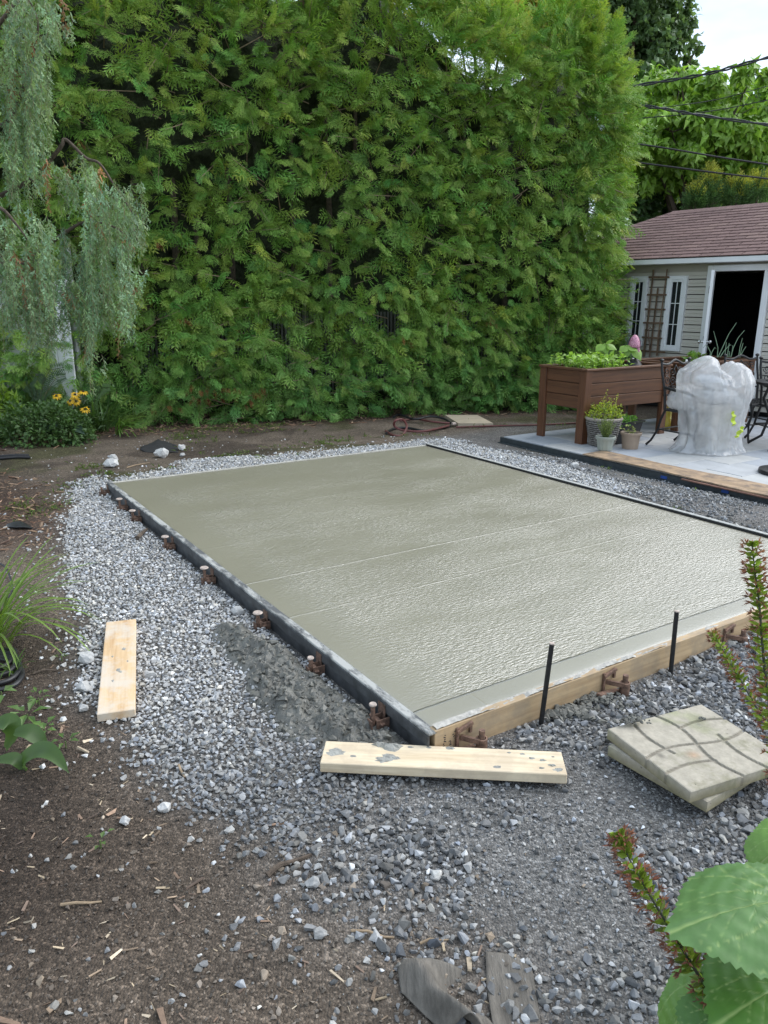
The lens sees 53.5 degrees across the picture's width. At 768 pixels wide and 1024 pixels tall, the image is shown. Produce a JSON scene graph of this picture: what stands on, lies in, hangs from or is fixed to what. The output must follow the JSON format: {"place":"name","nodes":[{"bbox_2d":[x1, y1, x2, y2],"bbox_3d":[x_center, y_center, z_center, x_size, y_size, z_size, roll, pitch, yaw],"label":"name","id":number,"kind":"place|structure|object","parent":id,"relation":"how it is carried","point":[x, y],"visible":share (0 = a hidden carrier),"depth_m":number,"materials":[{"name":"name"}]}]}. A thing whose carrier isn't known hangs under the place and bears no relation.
{"place":"outdoors","nodes":[
{"label":"outdoors","id":0,"kind":"place"},
{"bbox_2d":[0,401,767,1023],"bbox_3d":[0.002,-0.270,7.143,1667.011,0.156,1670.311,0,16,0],"label":"ground","id":1,"kind":"structure","parent":0,"point":[124,449],"depth_m":2.44,"materials":[{"name":"gravel"}]},
{"bbox_2d":[0,647,24,691],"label":"coiled pipe","id":2,"kind":"object","parent":1,"relation":"on","point":[19,672],"visible":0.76,"depth_m":3.50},
{"bbox_2d":[0,454,29,459],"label":"drip line","id":3,"kind":"object","parent":1,"relation":"on","point":[16,456],"visible":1,"depth_m":8.23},
{"bbox_2d":[0,650,30,678],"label":"grass tuft","id":4,"kind":"object","parent":1,"relation":"on","point":[17,662],"visible":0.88,"depth_m":3.53,"materials":[{"name":"green plant"}]},
{"bbox_2d":[0,380,34,437],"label":"lime shrub","id":5,"kind":"object","parent":1,"relation":"on","point":[4,390],"visible":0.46,"depth_m":9.29,"materials":[{"name":"green plant"}]},
{"bbox_2d":[6,521,34,528],"bbox_3d":[-2.733,0.101,5.744,0.294,0.027,0.117,5,16,14],"label":"black fabric","id":6,"kind":"object","parent":1,"relation":"on","point":[16,524],"visible":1,"depth_m":5.74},
{"bbox_2d":[7,699,49,724],"bbox_3d":[-1.480,0.844,3.142,0.174,0.074,0.175,12,20,36],"label":"weed seedling","id":7,"kind":"object","parent":1,"relation":"on","point":[31,718],"visible":0.89,"depth_m":3.15,"materials":[{"name":"green plant"}]},
{"bbox_2d":[0,713,68,772],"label":"lily seedling","id":8,"kind":"object","parent":1,"relation":"on","point":[14,729],"visible":1,"depth_m":2.83,"materials":[{"name":"green plant"}]},
{"bbox_2d":[0,280,77,422],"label":"white fence","id":9,"kind":"object","parent":1,"relation":"on","point":[59,355],"visible":0.09,"depth_m":9.79,"materials":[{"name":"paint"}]},
{"bbox_2d":[34,716,55,734],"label":"weed seedling","id":10,"kind":"object","parent":1,"relation":"on","point":[41,725],"visible":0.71,"depth_m":3.07,"materials":[{"name":"green plant"}]},
{"bbox_2d":[0,534,101,672],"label":"daylily","id":11,"kind":"object","parent":1,"relation":"on","point":[4,614],"visible":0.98,"depth_m":3.84,"materials":[{"name":"green plant"}]},
{"bbox_2d":[0,398,102,449],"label":"leafy shrub","id":12,"kind":"object","parent":1,"relation":"on","point":[49,412],"visible":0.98,"depth_m":8.96,"materials":[{"name":"green plant"}]},
{"bbox_2d":[52,732,79,748],"bbox_3d":[-1.238,0.907,2.968,0.105,0.059,0.113,0,16,0],"label":"weed seedling","id":13,"kind":"object","parent":1,"relation":"on","point":[71,736],"visible":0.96,"depth_m":2.97,"materials":[{"name":"green plant"}]},
{"bbox_2d":[36,389,107,435],"bbox_3d":[-3.997,-1.222,9.665,0.972,0.687,0.848,0,16,0],"label":"black eyed susan","id":14,"kind":"object","parent":1,"relation":"on","point":[78,406],"visible":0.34,"depth_m":9.59,"materials":[{"name":"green plant"}]},
{"bbox_2d":[23,362,66,400],"bbox_3d":[-4.280,-1.647,9.581,0.580,0.478,0.132,0,16,0],"label":"fern","id":15,"kind":"object","parent":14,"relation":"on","point":[43,378],"visible":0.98,"depth_m":9.57,"materials":[{"name":"green plant"}]},
{"bbox_2d":[83,362,110,409],"bbox_3d":[-3.726,-1.622,9.891,0.336,0.649,0.102,-1,16,-6],"label":"fern","id":16,"kind":"object","parent":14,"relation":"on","point":[106,388],"visible":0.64,"depth_m":9.90,"materials":[{"name":"green plant"}]},
{"bbox_2d":[0,0,150,397],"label":"weeping tree","id":17,"kind":"object","parent":1,"relation":"on","point":[37,285],"visible":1,"depth_m":6.27,"materials":[{"name":"green plant"}]},
{"bbox_2d":[64,242,86,410],"bbox_3d":[-3.997,-2.260,9.864,0.108,2.360,0.105,0,16,0],"label":"fence post","id":18,"kind":"object","parent":1,"relation":"on","point":[75,345],"visible":0.2,"depth_m":9.87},
{"bbox_2d":[60,901,101,905],"bbox_3d":[-0.880,1.135,2.211,0.114,0.018,0.012,-2,16,-9],"label":"stick","id":19,"kind":"object","parent":1,"relation":"on","point":[76,902],"visible":1,"depth_m":2.21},
{"bbox_2d":[76,680,92,691],"bbox_3d":[-1.331,0.777,3.402,0.082,0.047,0.070,2,16,7],"label":"rock","id":20,"kind":"object","parent":1,"relation":"on","point":[86,686],"visible":1,"depth_m":3.39,"materials":[{"name":"stone"}]},
{"bbox_2d":[78,651,94,663],"bbox_3d":[-1.419,0.701,3.642,0.081,0.061,0.067,3,16,9],"label":"rock","id":21,"kind":"object","parent":1,"relation":"on","point":[86,657],"visible":1,"depth_m":3.62,"materials":[{"name":"stone"}]},
{"bbox_2d":[51,392,147,432],"bbox_3d":[-3.692,-1.311,9.850,1.166,0.527,1.099,-10,19,-33],"label":"daylily","id":22,"kind":"object","parent":1,"relation":"on","point":[107,416],"visible":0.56,"depth_m":9.79,"materials":[{"name":"green plant"}]},
{"bbox_2d":[103,458,118,466],"bbox_3d":[-2.755,-0.492,7.693,0.187,0.099,0.105,10,18,30],"label":"rock","id":23,"kind":"object","parent":1,"relation":"on","point":[111,462],"visible":1,"depth_m":7.66,"materials":[{"name":"stone"}]},
{"bbox_2d":[97,619,135,721],"bbox_3d":[-1.248,0.715,3.589,0.150,0.042,0.963,-4,16,-17],"label":"loose plank","id":24,"kind":"object","parent":1,"relation":"on","point":[117,694],"visible":1,"depth_m":3.46,"materials":[{"name":"wood"}]},
{"bbox_2d":[115,409,146,436],"bbox_3d":[-3.134,-1.122,9.541,0.407,0.334,0.472,-8,18,-29],"label":"daylily","id":25,"kind":"object","parent":1,"relation":"on","point":[119,430],"visible":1,"depth_m":9.59,"materials":[{"name":"green plant"}]},
{"bbox_2d":[140,439,178,452],"bbox_3d":[-2.647,-0.791,8.984,0.427,0.051,0.943,-4,16,-14],"label":"black fabric","id":26,"kind":"object","parent":1,"relation":"on","point":[152,447],"visible":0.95,"depth_m":8.81,"materials":[{"name":"fabric"}]},
{"bbox_2d":[154,448,168,457],"bbox_3d":[-2.435,-0.645,8.319,0.162,0.119,0.123,2,16,7],"label":"rock","id":27,"kind":"object","parent":1,"relation":"on","point":[162,452],"visible":1,"depth_m":8.29,"materials":[{"name":"stone"}]},
{"bbox_2d":[157,802,170,812],"bbox_3d":[-0.759,1.015,2.616,0.044,0.038,0.038,2,16,5],"label":"rock","id":28,"kind":"object","parent":1,"relation":"on","point":[164,807],"visible":1,"depth_m":2.61,"materials":[{"name":"stone"}]},
{"bbox_2d":[231,606,244,616],"bbox_3d":[-0.803,0.543,4.187,0.062,0.061,0.058,-9,18,-29],"label":"rock","id":29,"kind":"object","parent":1,"relation":"on","point":[237,610],"visible":0.95,"depth_m":4.17,"materials":[{"name":"stone"}]},
{"bbox_2d":[99,482,435,746],"bbox_3d":[-1.158,0.363,4.811,0.122,0.154,4.793,-10,19,-32],"label":"steel form","id":30,"kind":"object","parent":1,"relation":"on","point":[403,721],"visible":0.83,"depth_m":3.76,"materials":[{"name":"metal"}]},
{"bbox_2d":[112,445,425,482],"bbox_3d":[-0.969,-0.437,7.647,3.460,0.142,0.038,-10,19,-32],"label":"edge board","id":31,"kind":"object","parent":1,"relation":"on","point":[264,464],"visible":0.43,"depth_m":7.48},
{"bbox_2d":[0,409,569,1023],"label":"wood chips","id":32,"kind":"object","parent":1,"relation":"on","point":[160,1011],"visible":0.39,"depth_m":2.88,"materials":[{"name":"wood"}]},
{"bbox_2d":[265,853,311,877],"bbox_3d":[-0.296,1.089,2.364,0.158,0.028,0.024,-11,19,-36],"label":"stick","id":33,"kind":"object","parent":1,"relation":"on","point":[269,873],"visible":1,"depth_m":2.35,"materials":[{"name":"wood"}]},
{"bbox_2d":[211,621,403,749],"bbox_3d":[-0.495,0.719,3.580,1.649,0.158,1.496,0,16,0],"label":"spilled concrete","id":34,"kind":"object","parent":1,"relation":"on","point":[314,704],"visible":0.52,"depth_m":3.28,"materials":[{"name":"wet concrete"}]},
{"bbox_2d":[305,876,319,887],"bbox_3d":[-0.215,1.107,2.275,0.047,0.035,0.030,5,16,15],"label":"rock","id":35,"kind":"object","parent":1,"relation":"on","point":[313,882],"visible":1,"depth_m":2.27,"materials":[{"name":"stone"}]},
{"bbox_2d":[313,926,326,938],"bbox_3d":[-0.174,1.161,2.096,0.038,0.027,0.032,-2,16,-9],"label":"rock","id":36,"kind":"object","parent":1,"relation":"on","point":[320,932],"visible":1,"depth_m":2.09,"materials":[{"name":"stone"}]},
{"bbox_2d":[0,526,643,1023],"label":"soil crumbs","id":37,"kind":"object","parent":1,"relation":"on","point":[296,1020],"visible":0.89,"depth_m":2.22,"materials":[{"name":"soil"}]},
{"bbox_2d":[0,0,657,428],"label":"cedar hedge","id":38,"kind":"object","parent":1,"relation":"on","point":[282,160],"visible":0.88,"depth_m":10.61,"materials":[{"name":"green plant"}]},
{"bbox_2d":[36,436,648,857],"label":"pale gravel","id":39,"kind":"structure","parent":1,"relation":"on","point":[108,506],"depth_m":3.76,"materials":[{"name":"gravel"}]},
{"bbox_2d":[0,418,696,521],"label":"weeds","id":40,"kind":"object","parent":1,"relation":"on","point":[170,467],"visible":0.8,"depth_m":9.02,"materials":[{"name":"green plant"}]},
{"bbox_2d":[126,302,575,416],"bbox_3d":[-0.181,-2.391,11.740,7.161,1.650,0.081,-4,16,-16],"label":"slat fence","id":41,"kind":"object","parent":1,"relation":"on","point":[285,330],"visible":0.09,"depth_m":11.48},
{"bbox_2d":[369,702,376,725],"bbox_3d":[-0.044,0.900,3.121,0.033,0.257,0.038,-10,19,-32],"label":"form stake","id":42,"kind":"object","parent":1,"relation":"on","point":[372,705],"visible":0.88,"depth_m":3.09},
{"bbox_2d":[0,434,759,1023],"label":"loose stones","id":43,"kind":"object","parent":1,"relation":"on","point":[490,936],"visible":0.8,"depth_m":2.16,"materials":[{"name":"stone"}]},
{"bbox_2d":[385,414,455,436],"bbox_3d":[0.503,-1.266,10.482,0.990,0.194,1.767,0,16,0],"label":"garden hose","id":44,"kind":"object","parent":1,"relation":"on","point":[412,430],"visible":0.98,"depth_m":10.27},
{"bbox_2d":[114,446,767,725],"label":"concrete slab","id":45,"kind":"structure","parent":1,"relation":"on","point":[428,585],"depth_m":4.74,"materials":[{"name":"concrete"}]},
{"bbox_2d":[320,741,566,783],"bbox_3d":[0.216,0.921,2.831,0.893,0.054,0.150,1,16,4],"label":"loose plank","id":46,"kind":"object","parent":1,"relation":"on","point":[381,758],"visible":1,"depth_m":2.79,"materials":[{"name":"wood"}]},
{"bbox_2d":[398,957,492,1023],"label":"landscape fabric","id":47,"kind":"object","parent":1,"relation":"on","point":[423,986],"visible":0.99,"depth_m":1.89,"materials":[{"name":"fabric"}]},
{"bbox_2d":[445,415,492,425],"bbox_3d":[1.203,-1.308,10.887,0.480,0.045,0.845,-2,16,-9],"label":"paving slab","id":48,"kind":"object","parent":1,"relation":"on","point":[464,420],"depth_m":10.75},
{"bbox_2d":[455,720,487,748],"bbox_3d":[0.314,0.943,2.949,0.178,0.234,0.081,-10,19,-32],"label":"form bracket","id":49,"kind":"object","parent":1,"relation":"on","point":[480,740],"visible":0.59,"depth_m":2.95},
{"bbox_2d":[393,0,569,89],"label":"young maple","id":50,"kind":"object","parent":1,"relation":"on","point":[536,3],"visible":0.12,"depth_m":13.43,"materials":[{"name":"green plant"}]},
{"bbox_2d":[199,446,767,1023],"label":"grey gravel","id":51,"kind":"structure","parent":1,"relation":"on","point":[725,834],"depth_m":2.46,"materials":[{"name":"gravel"}]},
{"bbox_2d":[485,951,540,1023],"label":"landscape fabric","id":52,"kind":"object","parent":1,"relation":"on","point":[497,969],"visible":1,"depth_m":1.96,"materials":[{"name":"fabric"}]},
{"bbox_2d":[456,422,575,427],"bbox_3d":[2.183,-1.218,10.599,2.432,0.046,0.198,-4,16,-14],"label":"garden hose","id":53,"kind":"object","parent":1,"relation":"on","point":[513,425],"visible":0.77,"depth_m":10.49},
{"bbox_2d":[539,642,554,724],"bbox_3d":[0.660,0.768,3.133,0.066,0.490,0.022,-11,20,-36],"label":"steel rod","id":54,"kind":"object","parent":1,"relation":"on","point":[546,682],"visible":0.75,"depth_m":3.11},
{"bbox_2d":[544,702,607,723],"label":"concrete crumbs","id":55,"kind":"object","parent":1,"relation":"on","point":[569,709],"visible":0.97,"depth_m":3.19,"materials":[{"name":"concrete"}]},
{"bbox_2d":[426,443,767,537],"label":"edge board","id":56,"kind":"object","parent":1,"relation":"on","point":[707,519],"visible":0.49,"depth_m":6.35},
{"bbox_2d":[429,607,767,746],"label":"timber form","id":57,"kind":"object","parent":1,"relation":"on","point":[509,713],"visible":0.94,"depth_m":3.30,"materials":[{"name":"wood"}]},
{"bbox_2d":[573,691,646,710],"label":"concrete crumbs","id":58,"kind":"object","parent":1,"relation":"on","point":[586,699],"visible":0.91,"depth_m":3.31,"materials":[{"name":"concrete"}]},
{"bbox_2d":[596,667,629,696],"bbox_3d":[1.008,0.825,3.387,0.178,0.234,0.081,-10,19,-32],"label":"form bracket","id":59,"kind":"object","parent":1,"relation":"on","point":[623,684],"visible":0.89,"depth_m":3.38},
{"bbox_2d":[521,0,705,216],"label":"maple tree","id":60,"kind":"object","parent":1,"relation":"on","point":[664,32],"visible":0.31,"depth_m":20.90,"materials":[{"name":"green plant"}]},
{"bbox_2d":[498,416,767,504],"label":"patio","id":61,"kind":"structure","parent":1,"relation":"on","point":[749,461],"depth_m":8.46,"materials":[{"name":"concrete paving slabs"},{"name":"dark plastic edging"}]},
{"bbox_2d":[585,414,622,445],"bbox_3d":[2.562,-0.948,8.914,0.434,0.336,0.434,0,16,0],"label":"wicker pot","id":62,"kind":"object","parent":61,"relation":"on","point":[593,429],"visible":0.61,"depth_m":8.80,"materials":[{"name":"wicker"}]},
{"bbox_2d":[585,392,624,422],"bbox_3d":[2.568,-1.233,8.817,0.501,0.382,0.424,0,16,0],"label":"golden shrublet","id":63,"kind":"object","parent":62,"relation":"in","point":[610,409],"visible":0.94,"depth_m":8.80,"materials":[{"name":"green plant"}]},
{"bbox_2d":[536,360,672,444],"bbox_3d":[2.759,-1.409,9.560,1.550,0.878,0.780,-10,19,-32],"label":"raised planter","id":64,"kind":"object","parent":61,"relation":"on","point":[580,390],"visible":0.87,"depth_m":9.18,"materials":[{"name":"brown wood"}]},
{"bbox_2d":[548,349,634,368],"bbox_3d":[2.511,-1.819,9.258,0.971,0.308,0.743,-10,19,-32],"label":"lettuce patch","id":65,"kind":"object","parent":64,"relation":"on","point":[593,358],"visible":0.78,"depth_m":9.15,"materials":[{"name":"green plant"}]},
{"bbox_2d":[595,340,616,363],"bbox_3d":[2.778,-1.956,9.574,0.268,0.408,0.092,0,16,-1],"label":"bean plant","id":66,"kind":"object","parent":64,"relation":"on","point":[606,347],"visible":0.82,"depth_m":9.54,"materials":[{"name":"green plant"}]},
{"bbox_2d":[619,345,641,360],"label":"bean plant","id":67,"kind":"object","parent":64,"relation":"on","point":[627,350],"visible":0.88,"depth_m":9.65,"materials":[{"name":"green plant"}]},
{"bbox_2d":[627,335,640,359],"bbox_3d":[3.180,-2.014,9.715,0.149,0.485,0.149,-15,22,-43],"label":"garden ornament","id":68,"kind":"object","parent":64,"relation":"on","point":[634,341],"visible":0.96,"depth_m":9.63,"materials":[{"name":"pink"}]},
{"bbox_2d":[595,434,615,450],"bbox_3d":[2.490,-0.778,8.569,0.226,0.155,0.226,0,16,0],"label":"ribbed pot","id":69,"kind":"object","parent":61,"relation":"on","point":[604,444],"visible":0.94,"depth_m":8.50,"materials":[{"name":"ceramic"}]},
{"bbox_2d":[597,417,616,437],"bbox_3d":[2.492,-0.954,8.514,0.226,0.256,0.176,0,16,0],"label":"thyme plant","id":70,"kind":"object","parent":69,"relation":"on","point":[606,431],"visible":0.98,"depth_m":8.50,"materials":[{"name":"green plant"}]},
{"bbox_2d":[615,418,645,444],"bbox_3d":[2.856,-0.966,9.123,0.500,0.262,0.250,-10,19,-32],"label":"black trough","id":71,"kind":"object","parent":61,"relation":"on","point":[638,424],"visible":0.37,"depth_m":9.03,"materials":[{"name":"plastic"}]},
{"bbox_2d":[620,430,641,449],"bbox_3d":[2.837,-0.827,8.761,0.242,0.190,0.242,0,16,0],"label":"beige pot","id":72,"kind":"object","parent":61,"relation":"on","point":[630,441],"visible":0.93,"depth_m":8.69,"materials":[{"name":"ceramic"}]},
{"bbox_2d":[620,413,642,426],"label":"parsley plant","id":73,"kind":"object","parent":72,"relation":"in","point":[629,418],"visible":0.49,"depth_m":9.06,"materials":[{"name":"green plant"}]},
{"bbox_2d":[582,451,767,496],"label":"plywood strip","id":74,"kind":"object","parent":61,"relation":"on","point":[738,484],"visible":1,"depth_m":7.45,"materials":[{"name":"wood"}]},
{"bbox_2d":[645,357,704,444],"bbox_3d":[3.494,-1.239,8.729,0.594,1.008,0.675,-10,19,-32],"label":"patio chair","id":75,"kind":"object","parent":61,"relation":"on","point":[665,389],"visible":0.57,"depth_m":8.74,"materials":[{"name":"metal"}]},
{"bbox_2d":[627,355,755,431],"bbox_3d":[4.247,-1.674,10.539,1.590,0.878,0.850,-10,19,-32],"label":"raised planter","id":76,"kind":"object","parent":61,"relation":"on","point":[674,417],"visible":0.23,"depth_m":10.12,"materials":[{"name":"brown wood"}]},
{"bbox_2d":[703,324,745,356],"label":"spring onions","id":77,"kind":"object","parent":76,"relation":"on","point":[727,347],"visible":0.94,"depth_m":10.65,"materials":[{"name":"green plant"}]},
{"bbox_2d":[692,374,731,450],"bbox_3d":[3.693,-1.119,8.590,0.446,0.857,0.380,-10,19,-32],"label":"covered stack","id":78,"kind":"object","parent":61,"relation":"on","point":[717,409],"visible":0.23,"depth_m":8.45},
{"bbox_2d":[666,356,755,455],"bbox_3d":[3.665,-1.218,8.547,0.890,1.060,0.782,-1,16,-6],"label":"plastic sheet","id":79,"kind":"object","parent":78,"relation":"on","point":[691,423],"visible":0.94,"depth_m":8.36,"materials":[{"name":"white"}]},
{"bbox_2d":[681,478,767,498],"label":"wood lath","id":80,"kind":"object","parent":61,"relation":"on","point":[733,490],"visible":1,"depth_m":6.96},
{"bbox_2d":[723,353,767,440],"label":"patio chair","id":81,"kind":"object","parent":61,"relation":"on","point":[754,402],"visible":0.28,"depth_m":9.56,"materials":[{"name":"metal"}]},
{"bbox_2d":[744,356,767,437],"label":"patio chair","id":82,"kind":"object","parent":61,"relation":"on","point":[761,396],"visible":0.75,"depth_m":9.15,"materials":[{"name":"metal"}]},
{"bbox_2d":[747,379,767,450],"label":"patio chair","id":83,"kind":"object","parent":61,"relation":"on","point":[764,382],"visible":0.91,"depth_m":8.88,"materials":[{"name":"metal"}]},
{"bbox_2d":[668,610,678,676],"bbox_3d":[1.349,0.667,3.563,0.022,0.431,0.048,3,16,8],"label":"steel rod","id":84,"kind":"object","parent":1,"relation":"on","point":[673,640],"visible":0.75,"depth_m":3.54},
{"bbox_2d":[580,202,767,416],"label":"garden shed","id":85,"kind":"structure","parent":1,"relation":"on","point":[713,261],"depth_m":12.08,"materials":[{"name":"beige plastic"}]},
{"bbox_2d":[625,276,649,345],"bbox_3d":[4.151,-3.291,12.484,0.060,1.097,0.328,-11,19,-36],"label":"window","id":86,"kind":"structure","parent":85,"relation":"in","point":[640,297],"depth_m":12.44,"materials":[{"name":"white paint"}]},
{"bbox_2d":[641,269,669,356],"bbox_3d":[4.352,-3.168,12.189,0.057,1.363,0.476,-11,19,-36],"label":"trellis","id":87,"kind":"object","parent":85,"relation":"attached to","point":[658,337],"visible":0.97,"depth_m":12.21,"materials":[{"name":"brown wood"}]},
{"bbox_2d":[660,276,688,351],"bbox_3d":[4.562,-3.114,11.971,0.060,1.144,0.344,-11,19,-36],"label":"window","id":88,"kind":"structure","parent":85,"relation":"in","point":[677,286],"depth_m":11.95,"materials":[{"name":"white paint"}]},
{"bbox_2d":[698,270,714,355],"bbox_3d":[4.756,-2.537,11.283,0.184,1.963,0.741,7,17,22],"label":"door","id":89,"kind":"structure","parent":85,"relation":"in","point":[704,342],"depth_m":10.87,"materials":[{"name":"white paint"}]},
{"bbox_2d":[592,56,761,206],"bbox_3d":[8.744,-7.944,20.621,7.921,7.656,3.647,-2,16,-10],"label":"tree","id":90,"kind":"object","parent":1,"relation":"on","point":[641,72],"visible":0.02,"depth_m":19.16,"materials":[{"name":"green plant"}]},
{"bbox_2d":[608,709,749,811],"bbox_3d":[1.160,0.914,2.863,0.467,0.044,0.410,-11,19,-34],"label":"paving slab","id":91,"kind":"object","parent":1,"relation":"on","point":[618,754],"depth_m":2.72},
{"bbox_2d":[607,705,767,802],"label":"paving slab","id":92,"kind":"object","parent":91,"relation":"on","point":[688,755],"depth_m":2.78,"materials":[{"name":"concrete"}]},
{"bbox_2d":[614,713,651,724],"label":"concrete crumbs","id":93,"kind":"object","parent":92,"relation":"on","point":[633,717],"visible":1,"depth_m":2.93,"materials":[{"name":"concrete"}]},
{"bbox_2d":[598,145,762,232],"bbox_3d":[6.638,-5.885,17.893,4.785,5.140,2.175,-7,17,-24],"label":"shade tree","id":94,"kind":"object","parent":1,"relation":"on","point":[649,208],"visible":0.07,"depth_m":16.36,"materials":[{"name":"green plant"}]},
{"bbox_2d":[603,818,767,1023],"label":"leaf plant","id":95,"kind":"object","parent":1,"relation":"on","point":[719,917],"visible":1,"depth_m":1.56,"materials":[{"name":"green plant"}]},
{"bbox_2d":[616,54,767,212],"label":"broadleaf tree","id":96,"kind":"object","parent":1,"relation":"on","point":[728,139],"visible":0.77,"depth_m":15.06,"materials":[{"name":"green plant"}]},
{"bbox_2d":[676,176,719,209],"bbox_3d":[6.193,-4.645,15.504,0.748,4.038,0.810,-13,21,-40],"label":"golden conifer","id":97,"kind":"object","parent":1,"relation":"on","point":[689,194],"visible":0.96,"depth_m":14.93,"materials":[{"name":"green plant"}]},
{"bbox_2d":[691,160,724,208],"bbox_3d":[6.373,-4.814,15.470,0.672,4.386,0.733,0,16,0],"label":"golden conifer","id":98,"kind":"object","parent":1,"relation":"on","point":[713,188],"visible":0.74,"depth_m":14.87,"materials":[{"name":"green plant"}]},
{"bbox_2d":[722,623,747,646],"bbox_3d":[1.756,0.697,3.859,0.178,0.234,0.081,-10,19,-32],"label":"form bracket","id":99,"kind":"object","parent":1,"relation":"on","point":[742,638],"visible":0.54,"depth_m":3.85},
{"bbox_2d":[706,537,767,784],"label":"seed spike plant","id":100,"kind":"object","parent":1,"relation":"on","point":[761,630],"visible":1,"depth_m":1.76,"materials":[{"name":"green plant"}]},
{"bbox_2d":[715,169,762,206],"bbox_3d":[6.955,-4.729,15.505,1.001,4.210,0.893,0,16,0],"label":"golden conifer","id":101,"kind":"object","parent":1,"relation":"on","point":[741,183],"visible":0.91,"depth_m":14.89,"materials":[{"name":"green plant"}]},
{"bbox_2d":[738,166,767,203],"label":"golden conifer","id":102,"kind":"object","parent":1,"relation":"on","point":[763,192],"visible":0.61,"depth_m":14.87,"materials":[{"name":"green plant"}]},
{"bbox_2d":[276,0,767,239],"label":"sky","id":103,"kind":"structure","parent":0,"point":[734,31],"materials":[{"name":"white"}]},
{"bbox_2d":[579,56,767,90],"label":"overhead wire","id":104,"kind":"object","parent":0,"point":[703,74],"visible":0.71,"depth_m":12.10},
{"bbox_2d":[610,100,767,122],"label":"overhead wire","id":105,"kind":"object","parent":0,"point":[705,111],"visible":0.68,"depth_m":12.66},
{"bbox_2d":[616,86,767,113],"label":"overhead wire","id":106,"kind":"object","parent":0,"point":[709,100],"visible":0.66,"depth_m":12.61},
{"bbox_2d":[630,142,767,164],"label":"overhead wire","id":107,"kind":"object","parent":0,"point":[702,154],"visible":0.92,"depth_m":12.59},
{"bbox_2d":[632,161,767,179],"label":"overhead wire","id":108,"kind":"object","parent":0,"point":[702,170],"visible":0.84,"depth_m":12.66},
{"bbox_2d":[633,104,767,126],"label":"overhead wire","id":109,"kind":"object","parent":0,"point":[706,115],"visible":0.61,"depth_m":12.29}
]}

